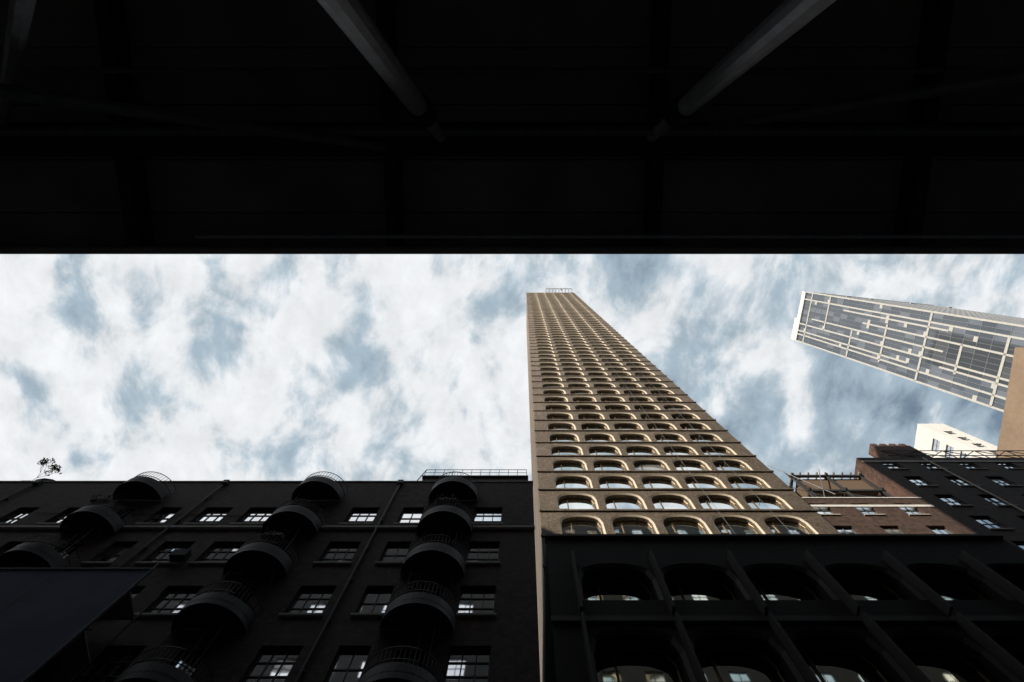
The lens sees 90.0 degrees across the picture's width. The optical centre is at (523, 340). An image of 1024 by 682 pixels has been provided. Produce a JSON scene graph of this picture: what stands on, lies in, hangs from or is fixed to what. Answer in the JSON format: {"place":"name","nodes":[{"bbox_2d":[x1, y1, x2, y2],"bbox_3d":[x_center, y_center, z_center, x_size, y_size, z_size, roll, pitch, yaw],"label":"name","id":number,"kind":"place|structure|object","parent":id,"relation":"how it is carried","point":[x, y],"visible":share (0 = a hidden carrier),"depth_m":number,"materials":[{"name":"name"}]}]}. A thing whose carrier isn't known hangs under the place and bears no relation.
{"place":"outdoors","nodes":[
{"label":"outdoors","id":0,"kind":"place"},
{"bbox_2d":[0,254,1023,491],"bbox_3d":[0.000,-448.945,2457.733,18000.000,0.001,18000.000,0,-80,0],"label":"sky","id":1,"kind":"structure","parent":0,"point":[274,367],"depth_m":2554.78,"materials":[{"name":"white"}]},
{"bbox_2d":[854,457,1023,551],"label":"brick apartment house","id":2,"kind":"structure","parent":0,"point":[981,495],"depth_m":43.92,"materials":[{"name":"brown brick"}]},
{"bbox_2d":[869,444,932,457],"bbox_3d":[38.500,11.853,51.976,3.800,4.600,1.200,0,-80,0],"label":"rooftop structure","id":3,"kind":"object","parent":2,"relation":"on","point":[874,451],"visible":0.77,"depth_m":52.82,"materials":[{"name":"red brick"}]},
{"bbox_2d":[879,450,1023,457],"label":"roof railing","id":4,"kind":"object","parent":2,"relation":"on","point":[946,451],"visible":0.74,"depth_m":51.07,"materials":[{"name":"metal"}]},
{"bbox_2d":[914,424,996,457],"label":"building","id":5,"kind":"structure","parent":0,"point":[937,437],"depth_m":94.62,"materials":[{"name":"paint"}]},
{"bbox_2d":[996,347,1023,457],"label":"building","id":6,"kind":"structure","parent":0,"point":[1011,436],"depth_m":73.01,"materials":[{"name":"concrete"}]},
{"bbox_3d":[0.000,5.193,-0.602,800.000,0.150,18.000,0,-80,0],"label":"road","id":7,"kind":"structure","parent":0,"visible":0},
{"bbox_2d":[0,0,1023,253],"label":"bridge","id":8,"kind":"structure","parent":7,"relation":"on","point":[510,126],"depth_m":2.32,"materials":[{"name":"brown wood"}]},
{"label":"ground","id":9,"kind":"structure","parent":0,"visible":0},
{"bbox_2d":[0,458,539,681],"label":"brick apartment block","id":10,"kind":"structure","parent":9,"relation":"on","point":[321,578],"depth_m":22.21,"materials":[{"name":"black brick"}]},
{"bbox_2d":[0,563,160,681],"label":"billboard","id":11,"kind":"object","parent":10,"relation":"attached to","point":[49,615],"visible":1,"depth_m":17.93,"materials":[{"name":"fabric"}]},
{"bbox_2d":[526,288,840,681],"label":"arched tower","id":12,"kind":"structure","parent":9,"relation":"on","point":[626,437],"depth_m":47.96,"materials":[{"name":"brick"}]},
{"bbox_2d":[545,534,1023,681],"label":"tower podium","id":13,"kind":"object","parent":9,"relation":"on","point":[784,607],"visible":1,"depth_m":20.19,"materials":[{"name":"brick"}]},
{"bbox_2d":[801,497,976,533],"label":"brick walkup","id":14,"kind":"structure","parent":9,"relation":"on","point":[880,515],"depth_m":38.69,"materials":[{"name":"brown brick"}]},
{"bbox_2d":[767,465,892,496],"bbox_3d":[26.942,14.868,45.114,8.317,7.416,5.135,0,-80,0],"label":"rooftop structure","id":15,"kind":"object","parent":14,"relation":"on","point":[828,486],"visible":0.38,"depth_m":45.29,"materials":[{"name":"brown steel"}]},
{"bbox_2d":[791,291,1023,411],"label":"skyscraper","id":16,"kind":"structure","parent":9,"relation":"on","point":[965,354],"depth_m":129.30,"materials":[{"name":"metal"}]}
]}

